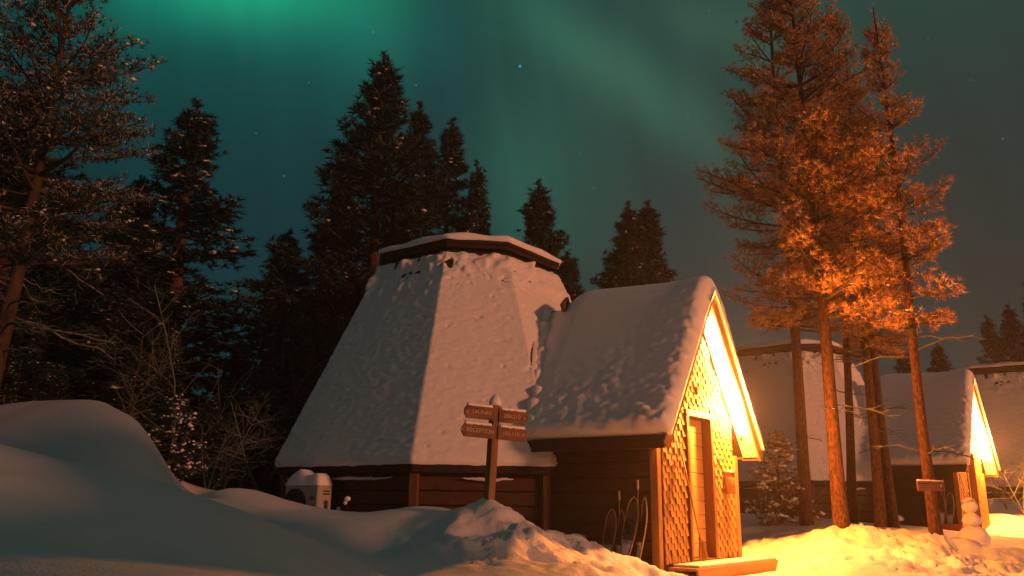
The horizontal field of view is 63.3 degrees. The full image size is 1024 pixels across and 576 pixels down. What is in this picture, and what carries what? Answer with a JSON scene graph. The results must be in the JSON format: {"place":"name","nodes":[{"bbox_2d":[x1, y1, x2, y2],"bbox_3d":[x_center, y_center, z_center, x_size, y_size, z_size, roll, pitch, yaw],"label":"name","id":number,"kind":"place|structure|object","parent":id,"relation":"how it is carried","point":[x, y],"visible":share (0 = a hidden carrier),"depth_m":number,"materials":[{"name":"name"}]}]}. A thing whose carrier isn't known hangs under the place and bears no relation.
{"place":"outdoors","nodes":[
{"label":"outdoors","id":0,"kind":"place"},
{"bbox_2d":[0,400,1023,575],"bbox_3d":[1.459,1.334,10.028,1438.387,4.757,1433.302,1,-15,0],"label":"snow ground","id":1,"kind":"structure","parent":0,"point":[92,488],"depth_m":8.75,"materials":[{"name":"white snow"}]},
{"bbox_2d":[0,344,27,404],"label":"spruce tree","id":2,"kind":"object","parent":1,"relation":"on","point":[10,378],"visible":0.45,"depth_m":13.44,"materials":[{"name":"green plant"}]},
{"bbox_2d":[0,78,45,399],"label":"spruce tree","id":3,"kind":"object","parent":1,"relation":"on","point":[7,275],"visible":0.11,"depth_m":15.97,"materials":[{"name":"green plant"}]},
{"bbox_2d":[0,299,68,402],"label":"spruce tree","id":4,"kind":"object","parent":1,"relation":"on","point":[27,314],"visible":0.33,"depth_m":14.58,"materials":[{"name":"green plant"}]},
{"bbox_2d":[38,361,73,399],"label":"spruce tree","id":5,"kind":"object","parent":1,"relation":"on","point":[61,381],"visible":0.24,"depth_m":13.56,"materials":[{"name":"green plant"}]},
{"bbox_2d":[0,77,142,396],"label":"pine tree","id":6,"kind":"object","parent":1,"relation":"on","point":[52,347],"visible":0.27,"depth_m":16.07,"materials":[{"name":"green plant"}]},
{"bbox_2d":[8,245,138,415],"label":"spruce tree","id":7,"kind":"object","parent":1,"relation":"on","point":[90,372],"visible":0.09,"depth_m":16.71,"materials":[{"name":"green plant"}]},
{"bbox_2d":[0,0,177,387],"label":"pine tree","id":8,"kind":"object","parent":1,"relation":"on","point":[22,244],"visible":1,"depth_m":10.87,"materials":[{"name":"green plant"}]},
{"bbox_2d":[68,174,204,450],"bbox_3d":[-9.467,1.063,19.795,5.198,8.207,5.437,-1,-15,6],"label":"spruce tree","id":9,"kind":"object","parent":1,"relation":"on","point":[137,184],"visible":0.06,"depth_m":20.07,"materials":[{"name":"green plant"}]},
{"bbox_2d":[107,352,166,451],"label":"spruce tree","id":10,"kind":"object","parent":1,"relation":"on","point":[143,419],"visible":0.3,"depth_m":13.97,"materials":[{"name":"green plant"}]},
{"bbox_2d":[99,312,199,416],"bbox_3d":[-5.582,1.416,12.444,1.289,2.093,1.516,14,-20,-41],"label":"bare shrub","id":11,"kind":"object","parent":1,"relation":"on","point":[137,396],"visible":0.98,"depth_m":12.37,"materials":[{"name":"brown plant"}]},
{"bbox_2d":[108,274,213,458],"bbox_3d":[-5.531,1.439,13.181,1.540,3.238,1.599,7,-16,-23],"label":"bare shrub","id":12,"kind":"object","parent":1,"relation":"on","point":[174,390],"visible":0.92,"depth_m":13.20,"materials":[{"name":"brown plant"}]},
{"bbox_2d":[17,96,309,493],"bbox_3d":[-7.638,0.225,18.770,6.602,9.563,6.409,8,-16,-26],"label":"spruce tree","id":13,"kind":"object","parent":1,"relation":"on","point":[167,273],"visible":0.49,"depth_m":18.07,"materials":[{"name":"green plant"}]},
{"bbox_2d":[135,323,195,477],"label":"spruce tree","id":14,"kind":"object","parent":1,"relation":"on","point":[163,400],"visible":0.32,"depth_m":14.92,"materials":[{"name":"green plant"}]},
{"bbox_2d":[148,394,211,481],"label":"spruce sapling","id":15,"kind":"object","parent":1,"relation":"on","point":[179,404],"visible":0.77,"depth_m":12.01,"materials":[{"name":"green plant"}]},
{"bbox_2d":[74,306,313,482],"bbox_3d":[-5.669,2.083,15.074,4.225,3.487,2.681,10,-17,-31],"label":"bare shrub","id":16,"kind":"object","parent":1,"relation":"on","point":[243,384],"visible":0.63,"depth_m":14.96,"materials":[{"name":"brown plant"}]},
{"bbox_2d":[178,395,236,489],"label":"spruce tree","id":17,"kind":"object","parent":1,"relation":"on","point":[212,410],"visible":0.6,"depth_m":13.47,"materials":[{"name":"green plant"}]},
{"bbox_2d":[191,376,246,489],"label":"spruce tree","id":18,"kind":"object","parent":1,"relation":"on","point":[227,385],"visible":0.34,"depth_m":16.32,"materials":[{"name":"green plant"}]},
{"bbox_2d":[190,354,249,464],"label":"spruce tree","id":19,"kind":"object","parent":1,"relation":"on","point":[235,381],"visible":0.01,"depth_m":21.97,"materials":[{"name":"green plant"}]},
{"bbox_2d":[171,395,295,489],"bbox_3d":[-4.322,2.386,12.556,2.396,1.656,1.552,-8,-17,31],"label":"bare shrub","id":20,"kind":"object","parent":1,"relation":"on","point":[216,485],"visible":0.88,"depth_m":12.39,"materials":[{"name":"brown plant"}]},
{"bbox_2d":[200,391,288,492],"bbox_3d":[-4.183,2.790,13.871,2.056,1.977,1.904,1,-15,0],"label":"bare shrub","id":21,"kind":"object","parent":1,"relation":"on","point":[266,451],"visible":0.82,"depth_m":13.67,"materials":[{"name":"brown plant"}]},
{"bbox_2d":[220,413,276,493],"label":"spruce tree","id":22,"kind":"object","parent":1,"relation":"on","point":[256,471],"visible":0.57,"depth_m":14.22,"materials":[{"name":"green plant"}]},
{"bbox_2d":[184,228,325,496],"bbox_3d":[-5.761,1.863,20.191,4.467,7.052,4.672,-11,-19,39],"label":"spruce tree","id":23,"kind":"object","parent":1,"relation":"on","point":[287,276],"visible":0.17,"depth_m":20.21,"materials":[{"name":"green plant"}]},
{"bbox_2d":[231,356,291,495],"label":"spruce tree","id":24,"kind":"object","parent":1,"relation":"on","point":[275,366],"visible":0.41,"depth_m":16.73,"materials":[{"name":"green plant"}]},
{"bbox_2d":[189,264,338,492],"bbox_3d":[-5.015,2.070,17.647,3.605,5.228,3.196,13,-19,-40],"label":"bare shrub","id":25,"kind":"object","parent":1,"relation":"on","point":[282,349],"visible":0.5,"depth_m":17.41,"materials":[{"name":"brown plant"}]},
{"bbox_2d":[200,287,348,454],"bbox_3d":[-3.917,2.307,16.870,2.670,4.632,4.050,-4,-16,19],"label":"bare shrub","id":26,"kind":"object","parent":1,"relation":"on","point":[300,378],"visible":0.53,"depth_m":16.15,"materials":[{"name":"brown plant"}]},
{"bbox_2d":[259,187,365,378],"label":"spruce tree","id":27,"kind":"object","parent":1,"relation":"on","point":[326,231],"visible":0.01,"depth_m":26.90,"materials":[{"name":"green plant"}]},
{"bbox_2d":[226,50,451,487],"bbox_3d":[-3.478,-0.315,19.140,5.962,11.531,5.913,4,-15,-13],"label":"pine tree","id":28,"kind":"object","parent":1,"relation":"on","point":[362,176],"visible":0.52,"depth_m":18.70,"materials":[{"name":"green plant"}]},
{"bbox_2d":[338,100,449,314],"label":"pine tree","id":29,"kind":"object","parent":1,"relation":"on","point":[421,122],"visible":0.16,"depth_m":22.97,"materials":[{"name":"green plant"}]},
{"bbox_2d":[421,116,493,235],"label":"pine tree","id":30,"kind":"object","parent":1,"relation":"on","point":[453,161],"visible":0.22,"depth_m":23.93,"materials":[{"name":"green plant"}]},
{"bbox_2d":[457,160,492,233],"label":"spruce tree","id":31,"kind":"object","parent":1,"relation":"on","point":[475,185],"visible":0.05,"depth_m":25.95,"materials":[{"name":"green plant"}]},
{"bbox_2d":[460,394,527,500],"bbox_3d":[-0.240,2.122,9.774,0.888,1.753,0.164,8,-16,-26],"label":"signpost","id":32,"kind":"object","parent":1,"relation":"on","point":[492,431],"visible":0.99,"depth_m":9.81,"materials":[{"name":"brown wood"}]},
{"bbox_2d":[275,232,785,575],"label":"cabin","id":33,"kind":"object","parent":1,"relation":"on","point":[612,392],"visible":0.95,"depth_m":12.17,"materials":[{"name":"wood"}]},
{"bbox_2d":[284,469,350,510],"bbox_3d":[-2.828,3.106,12.115,1.234,0.918,0.304,-10,-18,35],"label":"heat pump","id":34,"kind":"object","parent":33,"relation":"attached to","point":[307,487],"visible":0.62,"depth_m":12.13,"materials":[{"name":"metal"}]},
{"bbox_2d":[681,455,709,561],"bbox_3d":[2.494,2.960,11.199,0.364,1.382,0.148,8,-16,-25],"label":"broom","id":35,"kind":"object","parent":33,"relation":"on","point":[704,555],"visible":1,"depth_m":11.12,"materials":[{"name":"wood"},{"name":"twigs"}]},
{"bbox_2d":[689,419,706,557],"bbox_3d":[2.595,2.833,11.850,0.127,1.923,0.728,-10,-18,35],"label":"door","id":36,"kind":"structure","parent":33,"relation":"in","point":[697,480],"depth_m":11.99,"materials":[{"name":"brown wood"}]},
{"bbox_2d":[723,470,735,493],"bbox_3d":[3.249,2.894,12.387,0.168,0.350,0.168,3,-15,-8],"label":"sign","id":37,"kind":"object","parent":33,"relation":"attached to","point":[729,482],"depth_m":12.34,"materials":[{"name":"brown wood"}]},
{"bbox_2d":[514,177,584,298],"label":"pine tree","id":38,"kind":"object","parent":1,"relation":"on","point":[536,206],"visible":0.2,"depth_m":24.87,"materials":[{"name":"green plant"}]},
{"bbox_2d":[561,249,586,300],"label":"spruce tree","id":39,"kind":"object","parent":1,"relation":"on","point":[571,284],"visible":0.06,"depth_m":24.71,"materials":[{"name":"green plant"}]},
{"bbox_2d":[570,533,586,538],"bbox_3d":[0.884,3.525,11.230,0.265,0.403,0.270,1,-15,0],"label":"tree stump","id":40,"kind":"object","parent":1,"relation":"on","point":[579,535],"visible":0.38,"depth_m":11.20,"materials":[{"name":"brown wood"}]},
{"bbox_2d":[602,508,616,550],"bbox_3d":[1.247,3.222,10.780,0.201,0.738,0.060,-15,-37,43],"label":"snowshoe","id":41,"kind":"object","parent":1,"relation":"on","point":[609,533],"visible":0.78,"depth_m":10.80,"materials":[{"name":"brown wood"}]},
{"bbox_2d":[618,491,619,521],"bbox_3d":[1.382,3.154,10.820,0.092,1.000,0.092,3,-15,-8],"label":"walking pole","id":42,"kind":"object","parent":1,"relation":"on","point":[619,501],"visible":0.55,"depth_m":10.94,"materials":[{"name":"beige"}]},
{"bbox_2d":[615,509,624,551],"bbox_3d":[1.376,3.215,10.741,0.058,0.721,0.196,14,-15,-16],"label":"snowshoe","id":43,"kind":"object","parent":1,"relation":"on","point":[621,523],"visible":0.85,"depth_m":10.75,"materials":[{"name":"brown wood"}]},
{"bbox_2d":[588,200,668,288],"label":"pine tree","id":44,"kind":"object","parent":1,"relation":"on","point":[626,254],"visible":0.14,"depth_m":27.90,"materials":[{"name":"green plant"}]},
{"bbox_2d":[620,496,638,556],"bbox_3d":[1.482,3.087,10.603,0.071,0.879,0.240,30,-27,-31],"label":"snowshoe","id":45,"kind":"object","parent":1,"relation":"on","point":[630,527],"visible":0.88,"depth_m":10.60,"materials":[{"name":"brown wood"}]},
{"bbox_2d":[637,480,638,538],"bbox_3d":[1.608,3.047,10.675,0.092,1.140,0.092,3,-15,-8],"label":"walking pole","id":46,"kind":"object","parent":1,"relation":"on","point":[637,499],"visible":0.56,"depth_m":10.81,"materials":[{"name":"beige metal"}]},
{"bbox_2d":[636,496,647,559],"bbox_3d":[1.624,3.086,10.538,0.071,0.879,0.239,13,-13,-7],"label":"snowshoe","id":47,"kind":"object","parent":1,"relation":"on","point":[642,521],"visible":0.91,"depth_m":10.51,"materials":[{"name":"beige wood"}]},
{"bbox_2d":[624,199,677,285],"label":"pine tree","id":48,"kind":"object","parent":1,"relation":"on","point":[648,215],"visible":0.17,"depth_m":28.98,"materials":[{"name":"green plant"}]},
{"bbox_2d":[739,461,790,522],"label":"bare shrub","id":49,"kind":"object","parent":1,"relation":"on","point":[760,508],"visible":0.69,"depth_m":15.62,"materials":[{"name":"brown plant"}]},
{"bbox_2d":[744,429,824,525],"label":"spruce sapling","id":50,"kind":"object","parent":1,"relation":"on","point":[781,515],"visible":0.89,"depth_m":15.51,"materials":[{"name":"green plant"}]},
{"bbox_2d":[692,0,880,525],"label":"pine tree","id":51,"kind":"object","parent":1,"relation":"on","point":[806,516],"visible":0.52,"depth_m":16.29,"materials":[{"name":"green plant"}]},
{"bbox_2d":[756,440,830,518],"bbox_3d":[5.442,3.730,16.160,1.756,1.673,1.429,8,-16,-25],"label":"bare shrub","id":52,"kind":"object","parent":1,"relation":"on","point":[787,474],"visible":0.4,"depth_m":16.00,"materials":[{"name":"brown plant"}]},
{"bbox_2d":[715,0,911,527],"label":"pine tree","id":53,"kind":"object","parent":1,"relation":"on","point":[823,280],"visible":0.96,"depth_m":14.60,"materials":[{"name":"green plant"}]},
{"bbox_2d":[760,5,910,522],"bbox_3d":[6.828,-0.886,17.381,3.244,11.575,3.115,1,-15,0],"label":"pine tree","id":54,"kind":"object","parent":1,"relation":"on","point":[839,30],"visible":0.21,"depth_m":16.73,"materials":[{"name":"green plant"}]},
{"bbox_2d":[780,64,942,527],"bbox_3d":[6.963,-0.073,16.291,2.843,9.905,2.721,12,-19,-38],"label":"pine tree","id":55,"kind":"object","parent":1,"relation":"on","point":[879,509],"visible":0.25,"depth_m":15.93,"materials":[{"name":"green plant"}]},
{"bbox_2d":[735,339,1000,535],"bbox_3d":[9.041,4.396,22.988,8.112,5.819,5.709,-12,-19,39],"label":"cabin","id":56,"kind":"object","parent":1,"relation":"on","point":[955,413],"visible":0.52,"depth_m":21.24,"materials":[{"name":"brown wood"}]},
{"bbox_2d":[937,491,945,523],"bbox_3d":[10.136,5.192,19.681,0.228,0.835,0.068,-7,-29,28],"label":"snowshoe","id":57,"kind":"object","parent":56,"relation":"attached to","point":[941,503],"visible":0.53,"depth_m":19.67,"materials":[{"name":"brown wood"}]},
{"bbox_2d":[946,493,953,523],"bbox_3d":[10.281,5.200,19.541,0.064,0.791,0.216,21,-21,-21],"label":"snowshoe","id":58,"kind":"object","parent":56,"relation":"attached to","point":[949,508],"visible":0.96,"depth_m":19.54,"materials":[{"name":"brown wood"}]},
{"bbox_2d":[820,130,922,527],"bbox_3d":[7.182,0.674,16.618,2.026,8.631,2.323,1,-15,0],"label":"pine tree","id":59,"kind":"object","parent":1,"relation":"on","point":[891,508],"visible":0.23,"depth_m":16.24,"materials":[{"name":"green plant"}]},
{"bbox_2d":[898,515,903,524],"bbox_3d":[9.326,5.749,20.098,0.310,0.494,0.314,1,-15,0],"label":"tree stump","id":60,"kind":"object","parent":1,"relation":"on","point":[901,518],"visible":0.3,"depth_m":20.02,"materials":[{"name":"brown wood"}]},
{"bbox_2d":[892,346,910,373],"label":"spruce tree","id":61,"kind":"object","parent":1,"relation":"on","point":[904,363],"visible":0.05,"depth_m":36.31,"materials":[{"name":"green plant"}]},
{"bbox_2d":[839,2,982,536],"bbox_3d":[6.758,-0.547,14.208,2.013,9.904,1.896,-10,-18,35],"label":"pine tree","id":62,"kind":"object","parent":1,"relation":"on","point":[908,320],"visible":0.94,"depth_m":14.10,"materials":[{"name":"green plant"}]},
{"bbox_2d":[916,479,944,490],"bbox_3d":[6.543,3.084,12.991,0.464,0.181,0.044,3,-15,-8],"label":"trail sign","id":63,"kind":"object","parent":62,"relation":"attached to","point":[930,485],"visible":1,"depth_m":12.98,"materials":[{"name":"brown wood"}]},
{"bbox_2d":[926,340,954,372],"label":"spruce tree","id":64,"kind":"object","parent":1,"relation":"on","point":[939,364],"visible":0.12,"depth_m":38.34,"materials":[{"name":"green plant"}]},
{"bbox_2d":[942,524,962,529],"bbox_3d":[10.222,5.535,19.291,0.453,0.134,0.240,-8,-17,29],"label":"sled","id":65,"kind":"object","parent":1,"relation":"on","point":[952,526],"visible":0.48,"depth_m":19.19,"materials":[{"name":"red plastic"}]},
{"bbox_2d":[957,497,990,541],"bbox_3d":[8.107,4.167,14.651,0.517,0.924,0.511,1,-15,0],"label":"snowman","id":66,"kind":"object","parent":1,"relation":"on","point":[971,522],"visible":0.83,"depth_m":14.55,"materials":[{"name":"white snow"}]},
{"bbox_2d":[949,361,1023,499],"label":"cabin","id":67,"kind":"object","parent":1,"relation":"on","point":[1000,385],"visible":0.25,"depth_m":25.44,"materials":[{"name":"brown wood"}]},
{"bbox_2d":[976,315,1006,363],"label":"spruce tree","id":68,"kind":"object","parent":1,"relation":"on","point":[988,340],"visible":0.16,"depth_m":42.71,"materials":[{"name":"green plant"}]},
{"bbox_2d":[986,452,1023,509],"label":"bare shrub","id":69,"kind":"object","parent":1,"relation":"on","point":[1017,494],"visible":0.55,"depth_m":22.73,"materials":[{"name":"brown plant"}]},
{"bbox_2d":[987,459,1023,513],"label":"bare shrub","id":70,"kind":"object","parent":1,"relation":"on","point":[1010,488],"visible":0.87,"depth_m":21.84,"materials":[{"name":"brown plant"}]},
{"bbox_2d":[993,301,1023,361],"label":"spruce tree","id":71,"kind":"object","parent":1,"relation":"on","point":[1010,333],"visible":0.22,"depth_m":40.75,"materials":[{"name":"green plant"}]},
{"bbox_2d":[1009,282,1023,361],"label":"spruce tree","id":72,"kind":"object","parent":1,"relation":"on","point":[1015,359],"visible":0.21,"depth_m":39.11,"materials":[{"name":"green plant"}]},
{"bbox_2d":[0,0,1023,403],"label":"sky","id":73,"kind":"structure","parent":0,"point":[608,103],"materials":[{"name":"teal"}]}
]}

